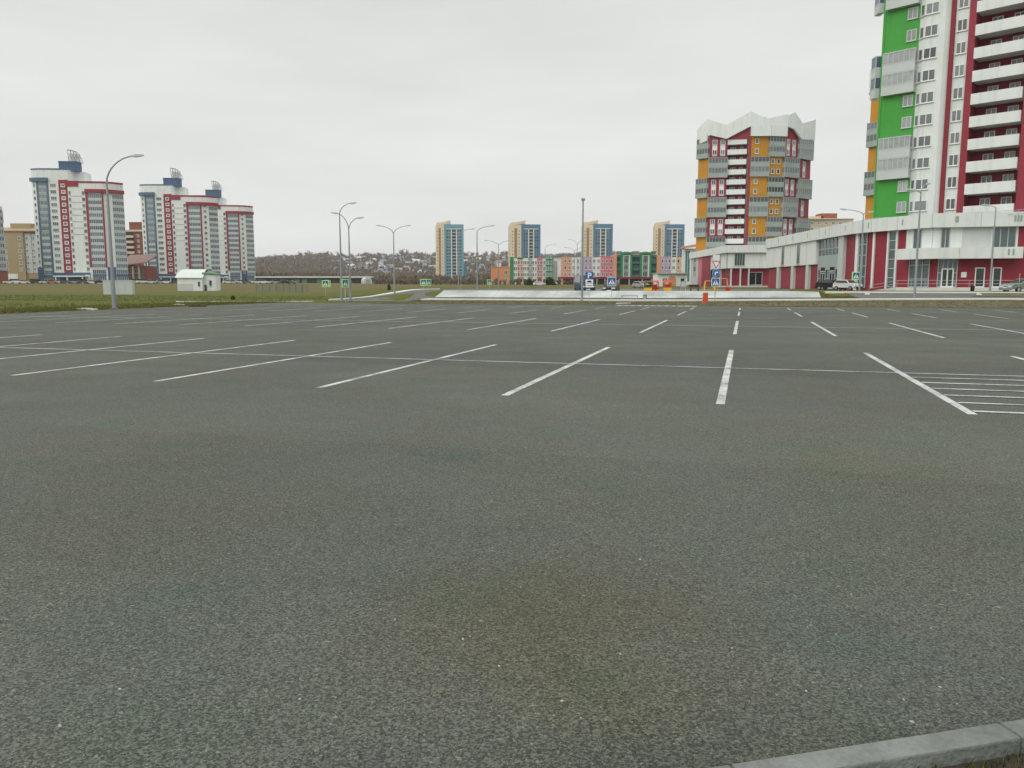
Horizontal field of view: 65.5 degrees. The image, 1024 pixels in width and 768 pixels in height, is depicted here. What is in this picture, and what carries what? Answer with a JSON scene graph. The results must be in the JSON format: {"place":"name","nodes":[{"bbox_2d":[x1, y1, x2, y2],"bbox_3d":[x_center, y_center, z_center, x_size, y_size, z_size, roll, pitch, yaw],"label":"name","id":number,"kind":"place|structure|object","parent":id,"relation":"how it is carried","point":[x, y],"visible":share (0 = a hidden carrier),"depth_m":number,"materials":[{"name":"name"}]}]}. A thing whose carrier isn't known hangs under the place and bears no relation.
{"place":"outdoors","nodes":[
{"label":"outdoors","id":0,"kind":"place"},
{"bbox_2d":[0,291,417,313],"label":"grass","id":1,"kind":"structure","parent":0,"point":[29,309],"depth_m":67.12,"materials":[{"name":"plant"}]},
{"bbox_2d":[328,289,429,300],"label":"pavement","id":2,"kind":"structure","parent":0,"point":[379,294],"depth_m":111.94,"materials":[{"name":"concrete"}]},
{"bbox_2d":[332,289,438,300],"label":"road","id":3,"kind":"structure","parent":0,"point":[419,295],"depth_m":85.02,"materials":[{"name":"grey asphalt"}]},
{"bbox_2d":[331,212,363,301],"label":"street lamp","id":4,"kind":"object","parent":3,"relation":"on","point":[350,298],"visible":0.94,"depth_m":79.45,"materials":[{"name":"metal"}]},
{"bbox_2d":[339,202,356,301],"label":"street lamp","id":5,"kind":"object","parent":3,"relation":"on","point":[341,292],"visible":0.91,"depth_m":79.04,"materials":[{"name":"metal"}]},
{"bbox_2d":[376,225,410,294],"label":"street lamp","id":6,"kind":"object","parent":3,"relation":"on","point":[393,255],"visible":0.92,"depth_m":110.64,"materials":[{"name":"metal"}]},
{"bbox_2d":[0,0,883,257],"label":"sky","id":7,"kind":"structure","parent":0,"point":[420,114],"materials":[{"name":"white"}]},
{"bbox_2d":[0,303,1023,767],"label":"parking lot","id":8,"kind":"structure","parent":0,"point":[242,567],"depth_m":5.25,"materials":[{"name":"grey asphalt"}]},
{"bbox_2d":[58,490,957,726],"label":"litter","id":9,"kind":"object","parent":8,"relation":"on","point":[60,725],"visible":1,"depth_m":3.24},
{"bbox_2d":[0,304,1023,413],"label":"parking markings","id":10,"kind":"object","parent":8,"relation":"on","point":[721,397],"visible":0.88,"depth_m":16.16,"materials":[{"name":"paint"}]},
{"bbox_2d":[711,719,1023,767],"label":"kerb","id":11,"kind":"structure","parent":8,"relation":"on","point":[956,747],"depth_m":2.64,"materials":[{"name":"concrete"}]},
{"bbox_2d":[0,259,1023,313],"bbox_3d":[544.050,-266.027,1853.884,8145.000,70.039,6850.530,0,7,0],"label":"ground","id":12,"kind":"structure","parent":0,"point":[165,290],"depth_m":158.31,"materials":[{"name":"green plant"}]},
{"bbox_2d":[0,206,8,283],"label":"grey apartment block","id":13,"kind":"structure","parent":12,"relation":"on","point":[3,272],"depth_m":344.74,"materials":[{"name":"grey concrete"}]},
{"bbox_2d":[4,223,37,281],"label":"brick apartment block","id":14,"kind":"structure","parent":12,"relation":"on","point":[21,251],"depth_m":390.61,"materials":[{"name":"beige brick"}]},
{"bbox_2d":[29,149,127,280],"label":"apartment tower","id":15,"kind":"structure","parent":12,"relation":"on","point":[70,217],"depth_m":360.98,"materials":[{"name":"white concrete"}]},
{"bbox_2d":[102,280,134,293],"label":"white block kiosk","id":16,"kind":"object","parent":12,"relation":"on","point":[124,286],"visible":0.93,"depth_m":149.05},
{"bbox_2d":[106,154,143,308],"bbox_3d":[-25.359,-9.806,52.432,2.579,10.487,0.526,-2,7,-14],"label":"street lamp","id":17,"kind":"object","parent":12,"relation":"on","point":[113,292],"visible":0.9,"depth_m":52.20,"materials":[{"name":"metal"}]},
{"bbox_2d":[126,222,143,265],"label":"brown apartment block","id":18,"kind":"structure","parent":12,"relation":"on","point":[134,240],"depth_m":453.55,"materials":[{"name":"red brick"}]},
{"bbox_2d":[127,255,157,280],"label":"brick building","id":19,"kind":"structure","parent":12,"relation":"on","point":[143,272],"depth_m":397.43,"materials":[{"name":"brown brick"}]},
{"bbox_2d":[138,168,220,282],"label":"apartment tower","id":20,"kind":"structure","parent":12,"relation":"on","point":[180,229],"depth_m":419.21,"materials":[{"name":"white concrete"}]},
{"bbox_2d":[175,269,220,290],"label":"white shed","id":21,"kind":"structure","parent":12,"relation":"on","point":[197,280],"depth_m":247.15,"materials":[{"name":"paint"}]},
{"bbox_2d":[204,180,255,282],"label":"apartment tower","id":22,"kind":"structure","parent":12,"relation":"on","point":[236,242],"depth_m":473.75,"materials":[{"name":"white concrete"}]},
{"bbox_2d":[256,284,308,291],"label":"pale fence","id":23,"kind":"object","parent":12,"relation":"on","point":[282,288],"visible":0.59,"depth_m":203.73,"materials":[{"name":"beige concrete"}]},
{"bbox_2d":[254,276,373,282],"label":"garage row","id":24,"kind":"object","parent":12,"relation":"on","point":[319,279],"visible":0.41,"depth_m":426.28,"materials":[{"name":"grey metal"}]},
{"bbox_2d":[361,277,371,283],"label":"pale tent hangar","id":25,"kind":"structure","parent":12,"relation":"on","point":[366,280],"depth_m":374.23,"materials":[{"name":"white fabric"}]},
{"bbox_2d":[255,249,621,281],"bbox_3d":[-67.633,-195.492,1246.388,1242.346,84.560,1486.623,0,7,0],"label":"bare wood","id":26,"kind":"object","parent":12,"relation":"on","point":[307,264],"visible":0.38,"depth_m":1271.88,"materials":[{"name":"brown plant"}]},
{"bbox_2d":[435,221,466,280],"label":"slim tower","id":27,"kind":"structure","parent":12,"relation":"on","point":[448,238],"depth_m":711.33,"materials":[{"name":"beige glass"}]},
{"bbox_2d":[373,277,574,284],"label":"scrub","id":28,"kind":"object","parent":12,"relation":"on","point":[438,281],"visible":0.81,"depth_m":343.78,"materials":[{"name":"brown plant"}]},
{"bbox_2d":[491,263,509,283],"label":"orange block","id":29,"kind":"structure","parent":12,"relation":"on","point":[504,273],"depth_m":396.30,"materials":[{"name":"orange paint"}]},
{"bbox_2d":[508,220,540,266],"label":"slim tower","id":30,"kind":"structure","parent":12,"relation":"on","point":[525,242],"depth_m":710.54,"materials":[{"name":"blue concrete"}]},
{"bbox_2d":[510,254,562,283],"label":"pastel school","id":31,"kind":"object","parent":12,"relation":"on","point":[548,266],"visible":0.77,"depth_m":367.93,"materials":[{"name":"white paint"}]},
{"bbox_2d":[543,277,556,284],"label":"shrub","id":32,"kind":"object","parent":12,"relation":"on","point":[549,281],"visible":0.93,"depth_m":296.62,"materials":[{"name":"green plant"}]},
{"bbox_2d":[581,220,612,256],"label":"slim tower","id":33,"kind":"structure","parent":12,"relation":"on","point":[598,242],"depth_m":705.09,"materials":[{"name":"blue concrete"}]},
{"bbox_2d":[558,251,681,284],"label":"pastel apartment row","id":34,"kind":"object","parent":12,"relation":"on","point":[626,268],"visible":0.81,"depth_m":348.19,"materials":[{"name":"paint"}]},
{"bbox_2d":[632,281,646,287],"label":"parked car","id":35,"kind":"object","parent":12,"relation":"on","point":[639,284],"visible":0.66,"depth_m":163.22,"materials":[{"name":"silver metal"}]},
{"bbox_2d":[653,220,684,256],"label":"slim tower","id":36,"kind":"structure","parent":12,"relation":"on","point":[668,238],"depth_m":710.07,"materials":[{"name":"blue concrete"}]},
{"bbox_2d":[652,273,687,285],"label":"white shop","id":37,"kind":"structure","parent":12,"relation":"on","point":[676,279],"depth_m":237.89,"materials":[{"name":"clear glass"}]},
{"bbox_2d":[681,244,695,284],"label":"white end block","id":38,"kind":"structure","parent":12,"relation":"on","point":[686,264],"depth_m":326.29,"materials":[{"name":"white paint"}]},
{"bbox_2d":[689,245,768,286],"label":"white and red podium","id":39,"kind":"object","parent":12,"relation":"on","point":[741,266],"visible":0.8,"depth_m":208.94,"materials":[{"name":"white paint"}]},
{"bbox_2d":[734,254,744,265],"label":"window","id":40,"kind":"structure","parent":39,"relation":"in","point":[739,260],"depth_m":207.41,"materials":[{"name":"grey glass"}]},
{"bbox_2d":[693,111,815,275],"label":"zigzag roof tower","id":41,"kind":"structure","parent":39,"relation":"on","point":[753,184],"depth_m":244.67,"materials":[{"name":"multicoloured concrete"}]},
{"bbox_2d":[749,272,762,284],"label":"entrance door","id":42,"kind":"structure","parent":39,"relation":"in","point":[755,278],"depth_m":208.78,"materials":[{"name":"black glass"}]},
{"bbox_2d":[814,280,841,289],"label":"parked car","id":43,"kind":"object","parent":12,"relation":"on","point":[823,284],"visible":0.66,"depth_m":117.93,"materials":[{"name":"black metal"}]},
{"bbox_2d":[808,213,853,229],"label":"beige far block","id":44,"kind":"structure","parent":12,"relation":"on","point":[821,220],"depth_m":412.48,"materials":[{"name":"brick"}]},
{"bbox_2d":[832,280,862,289],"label":"parked car","id":45,"kind":"object","parent":12,"relation":"on","point":[844,284],"visible":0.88,"depth_m":113.55,"materials":[{"name":"white metal"}]},
{"bbox_2d":[840,208,873,291],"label":"street lamp","id":46,"kind":"object","parent":12,"relation":"on","point":[861,246],"visible":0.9,"depth_m":86.76,"materials":[{"name":"metal"}]},
{"bbox_2d":[863,69,878,219],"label":"tower","id":47,"kind":"structure","parent":12,"relation":"on","point":[871,144],"depth_m":200.50,"materials":[{"name":"orange paint"}]},
{"bbox_2d":[765,212,1023,290],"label":"curved podium","id":48,"kind":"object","parent":12,"relation":"on","point":[955,252],"visible":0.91,"depth_m":109.90,"materials":[{"name":"white"}]},
{"bbox_2d":[796,244,800,264],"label":"window","id":49,"kind":"structure","parent":48,"relation":"in","point":[798,245],"depth_m":146.82,"materials":[{"name":"grey glass"}]},
{"bbox_2d":[913,229,921,247],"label":"window","id":50,"kind":"structure","parent":48,"relation":"in","point":[915,230],"depth_m":109.11,"materials":[{"name":"grey glass"}]},
{"bbox_2d":[865,0,1023,219],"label":"green and crimson tower","id":51,"kind":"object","parent":48,"relation":"on","point":[947,85],"visible":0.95,"depth_m":109.68,"materials":[{"name":"paint"}]},
{"bbox_2d":[896,201,906,212],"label":"window","id":52,"kind":"structure","parent":51,"relation":"in","point":[901,206],"depth_m":115.21,"materials":[{"name":"white glass"}]},
{"bbox_2d":[897,180,907,191],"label":"window","id":53,"kind":"structure","parent":51,"relation":"in","point":[902,185],"depth_m":114.85,"materials":[{"name":"white glass"}]},
{"bbox_2d":[900,116,911,128],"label":"window","id":54,"kind":"structure","parent":51,"relation":"in","point":[906,122],"depth_m":113.76,"materials":[{"name":"white glass"}]},
{"bbox_2d":[902,94,912,107],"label":"window","id":55,"kind":"structure","parent":51,"relation":"in","point":[907,99],"depth_m":113.39,"materials":[{"name":"white glass"}]},
{"bbox_2d":[905,28,916,42],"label":"window","id":56,"kind":"structure","parent":51,"relation":"in","point":[911,34],"depth_m":112.28,"materials":[{"name":"white glass"}]},
{"bbox_2d":[907,6,918,20],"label":"window","id":57,"kind":"structure","parent":51,"relation":"in","point":[912,12],"depth_m":111.94,"materials":[{"name":"white glass"}]},
{"bbox_2d":[913,200,926,211],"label":"window","id":58,"kind":"structure","parent":51,"relation":"in","point":[923,202],"depth_m":112.97,"materials":[{"name":"white glass"}]},
{"bbox_2d":[915,178,928,189],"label":"window","id":59,"kind":"structure","parent":51,"relation":"in","point":[919,183],"depth_m":112.65,"materials":[{"name":"white glass"}]},
{"bbox_2d":[916,157,929,168],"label":"window","id":60,"kind":"structure","parent":51,"relation":"in","point":[923,162],"depth_m":112.27,"materials":[{"name":"white glass"}]},
{"bbox_2d":[917,135,931,147],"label":"window","id":61,"kind":"structure","parent":51,"relation":"in","point":[923,141],"depth_m":111.89,"materials":[{"name":"white glass"}]},
{"bbox_2d":[919,113,932,125],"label":"window","id":62,"kind":"structure","parent":51,"relation":"in","point":[924,119],"depth_m":111.53,"materials":[{"name":"clear glass"}]},
{"bbox_2d":[920,91,933,103],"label":"window","id":63,"kind":"structure","parent":51,"relation":"in","point":[926,97],"depth_m":111.18,"materials":[{"name":"clear glass"}]},
{"bbox_2d":[921,68,935,81],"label":"window","id":64,"kind":"structure","parent":51,"relation":"in","point":[927,75],"depth_m":110.77,"materials":[{"name":"clear glass"}]},
{"bbox_2d":[923,46,936,59],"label":"window","id":65,"kind":"structure","parent":51,"relation":"in","point":[931,52],"depth_m":110.44,"materials":[{"name":"clear glass"}]},
{"bbox_2d":[923,23,938,37],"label":"window","id":66,"kind":"structure","parent":51,"relation":"in","point":[930,30],"depth_m":110.06,"materials":[{"name":"clear glass"}]},
{"bbox_2d":[925,1,939,15],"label":"window","id":67,"kind":"structure","parent":51,"relation":"in","point":[933,7],"depth_m":109.67,"materials":[{"name":"clear glass"}]},
{"bbox_2d":[945,198,955,209],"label":"window","id":68,"kind":"structure","parent":51,"relation":"in","point":[950,203],"depth_m":110.72,"materials":[{"name":"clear glass"}]},
{"bbox_2d":[946,176,957,188],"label":"window","id":69,"kind":"structure","parent":51,"relation":"in","point":[952,180],"depth_m":110.39,"materials":[{"name":"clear glass"}]},
{"bbox_2d":[947,154,958,166],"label":"window","id":70,"kind":"structure","parent":51,"relation":"in","point":[953,159],"depth_m":109.99,"materials":[{"name":"clear glass"}]},
{"bbox_2d":[949,131,960,144],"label":"window","id":71,"kind":"structure","parent":51,"relation":"in","point":[954,136],"depth_m":109.64,"materials":[{"name":"clear glass"}]},
{"bbox_2d":[950,109,961,122],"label":"window","id":72,"kind":"structure","parent":51,"relation":"in","point":[956,115],"depth_m":109.24,"materials":[{"name":"clear glass"}]},
{"bbox_2d":[952,86,963,99],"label":"window","id":73,"kind":"structure","parent":51,"relation":"in","point":[957,92],"depth_m":108.91,"materials":[{"name":"clear glass"}]},
{"bbox_2d":[953,64,964,77],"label":"window","id":74,"kind":"structure","parent":51,"relation":"in","point":[959,70],"depth_m":108.50,"materials":[{"name":"clear glass"}]},
{"bbox_2d":[955,41,966,54],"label":"window","id":75,"kind":"structure","parent":51,"relation":"in","point":[960,46],"depth_m":108.18,"materials":[{"name":"clear glass"}]},
{"bbox_2d":[956,18,967,32],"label":"window","id":76,"kind":"structure","parent":51,"relation":"in","point":[962,24],"depth_m":107.78,"materials":[{"name":"clear glass"}]},
{"bbox_2d":[958,0,969,9],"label":"window","id":77,"kind":"structure","parent":51,"relation":"in","point":[963,4],"depth_m":107.50,"materials":[{"name":"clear glass"}]},
{"bbox_2d":[979,198,989,204],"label":"window","id":78,"kind":"structure","parent":51,"relation":"in","point":[982,200],"depth_m":109.35,"materials":[{"name":"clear glass"}]},
{"bbox_2d":[981,176,991,182],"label":"window","id":79,"kind":"structure","parent":51,"relation":"in","point":[984,179],"depth_m":108.99,"materials":[{"name":"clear glass"}]},
{"bbox_2d":[1001,196,1011,203],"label":"window","id":80,"kind":"structure","parent":51,"relation":"in","point":[1004,200],"depth_m":107.48,"materials":[{"name":"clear glass"}]},
{"bbox_2d":[1002,174,1013,180],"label":"window","id":81,"kind":"structure","parent":51,"relation":"in","point":[1006,177],"depth_m":107.15,"materials":[{"name":"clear glass"}]},
{"bbox_2d":[1004,151,1015,157],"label":"window","id":82,"kind":"structure","parent":51,"relation":"in","point":[1009,154],"depth_m":106.76,"materials":[{"name":"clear glass"}]},
{"bbox_2d":[940,228,950,247],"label":"window","id":83,"kind":"structure","parent":48,"relation":"in","point":[945,232],"depth_m":106.40,"materials":[{"name":"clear glass"}]},
{"bbox_2d":[940,268,953,286],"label":"entrance door","id":84,"kind":"structure","parent":48,"relation":"in","point":[946,273],"depth_m":106.84,"materials":[{"name":"white glass"}]},
{"bbox_2d":[974,267,984,286],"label":"door","id":85,"kind":"structure","parent":48,"relation":"in","point":[979,271],"depth_m":106.01,"materials":[{"name":"white glass"}]},
{"bbox_2d":[991,267,1001,286],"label":"door","id":86,"kind":"structure","parent":48,"relation":"in","point":[997,271],"depth_m":105.55,"materials":[{"name":"white glass"}]},
{"bbox_2d":[992,226,1016,246],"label":"window","id":87,"kind":"structure","parent":48,"relation":"in","point":[1004,236],"depth_m":104.77,"materials":[{"name":"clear glass"}]},
{"bbox_2d":[982,204,995,291],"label":"street lamp","id":88,"kind":"object","parent":12,"relation":"on","point":[990,281],"visible":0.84,"depth_m":80.89,"materials":[{"name":"metal"}]},
{"bbox_2d":[999,279,1023,291],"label":"parked car","id":89,"kind":"object","parent":12,"relation":"on","point":[1015,284],"visible":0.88,"depth_m":82.60,"materials":[{"name":"grey metal"}]},
{"bbox_2d":[442,289,789,290],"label":"road","id":90,"kind":"structure","parent":0,"point":[626,289],"depth_m":130.87,"materials":[{"name":"grey asphalt"}]},
{"bbox_2d":[476,225,494,289],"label":"street lamp","id":91,"kind":"object","parent":90,"relation":"on","point":[477,262],"visible":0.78,"depth_m":118.69,"materials":[{"name":"metal"}]},
{"bbox_2d":[574,275,594,290],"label":"parked van","id":92,"kind":"object","parent":90,"relation":"on","point":[577,283],"visible":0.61,"depth_m":105.43,"materials":[{"name":"grey metal"}]},
{"bbox_2d":[602,280,619,290],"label":"parked car","id":93,"kind":"object","parent":90,"relation":"on","point":[605,287],"visible":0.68,"depth_m":101.33,"materials":[{"name":"white metal"}]},
{"bbox_2d":[644,281,651,290],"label":"playground ride","id":94,"kind":"object","parent":90,"relation":"on","point":[647,287],"visible":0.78,"depth_m":114.75,"materials":[{"name":"yellow paint"}]},
{"bbox_2d":[663,281,671,290],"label":"playground ride","id":95,"kind":"object","parent":90,"relation":"on","point":[667,287],"visible":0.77,"depth_m":114.75,"materials":[{"name":"yellow paint"}]},
{"bbox_2d":[436,290,820,297],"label":"embankment","id":96,"kind":"structure","parent":0,"point":[618,294],"depth_m":77.62,"materials":[{"name":"concrete"}]},
{"bbox_2d":[439,298,824,299],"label":"verge","id":97,"kind":"structure","parent":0,"point":[632,298],"depth_m":75.81,"materials":[{"name":"green plant"}]},
{"bbox_2d":[371,292,1023,307],"bbox_3d":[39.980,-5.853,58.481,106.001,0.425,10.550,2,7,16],"label":"verge","id":98,"kind":"structure","parent":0,"point":[979,303],"depth_m":62.91,"materials":[{"name":"green plant"}]},
{"bbox_2d":[580,198,584,300],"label":"camera pole","id":99,"kind":"object","parent":98,"relation":"on","point":[582,199],"visible":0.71,"depth_m":73.12,"materials":[{"name":"metal"}]},
{"bbox_2d":[586,272,592,290],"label":"parking sign","id":100,"kind":"object","parent":98,"relation":"on","point":[589,277],"visible":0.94,"depth_m":70.38,"materials":[{"name":"blue metal"}]},
{"bbox_2d":[711,255,719,300],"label":"give way sign post","id":101,"kind":"object","parent":98,"relation":"on","point":[715,281],"visible":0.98,"depth_m":69.31,"materials":[{"name":"blue metal"}]},
{"bbox_2d":[421,298,1023,300],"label":"pavement","id":102,"kind":"structure","parent":0,"point":[743,299],"depth_m":69.59,"materials":[{"name":"concrete"}]},
{"bbox_2d":[607,277,615,299],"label":"crossing sign","id":103,"kind":"object","parent":102,"relation":"on","point":[611,281],"visible":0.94,"depth_m":72.87,"materials":[{"name":"blue metal"}]},
{"bbox_2d":[823,291,1023,292],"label":"pavement","id":104,"kind":"structure","parent":0,"point":[917,292],"depth_m":79.97,"materials":[{"name":"concrete"}]},
{"bbox_2d":[846,293,1023,297],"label":"road","id":105,"kind":"structure","parent":0,"point":[918,295],"depth_m":73.80,"materials":[{"name":"grey asphalt"}]},
{"bbox_2d":[907,183,930,297],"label":"street lamp","id":106,"kind":"object","parent":105,"relation":"on","point":[915,276],"visible":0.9,"depth_m":69.00,"materials":[{"name":"metal"}]},
{"bbox_2d":[902,750,1023,767],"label":"verge","id":107,"kind":"structure","parent":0,"point":[1012,761],"depth_m":2.66,"materials":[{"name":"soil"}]},
{"bbox_2d":[973,293,1023,296],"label":"verge","id":108,"kind":"structure","parent":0,"point":[1005,294],"depth_m":73.54,"materials":[{"name":"green plant"}]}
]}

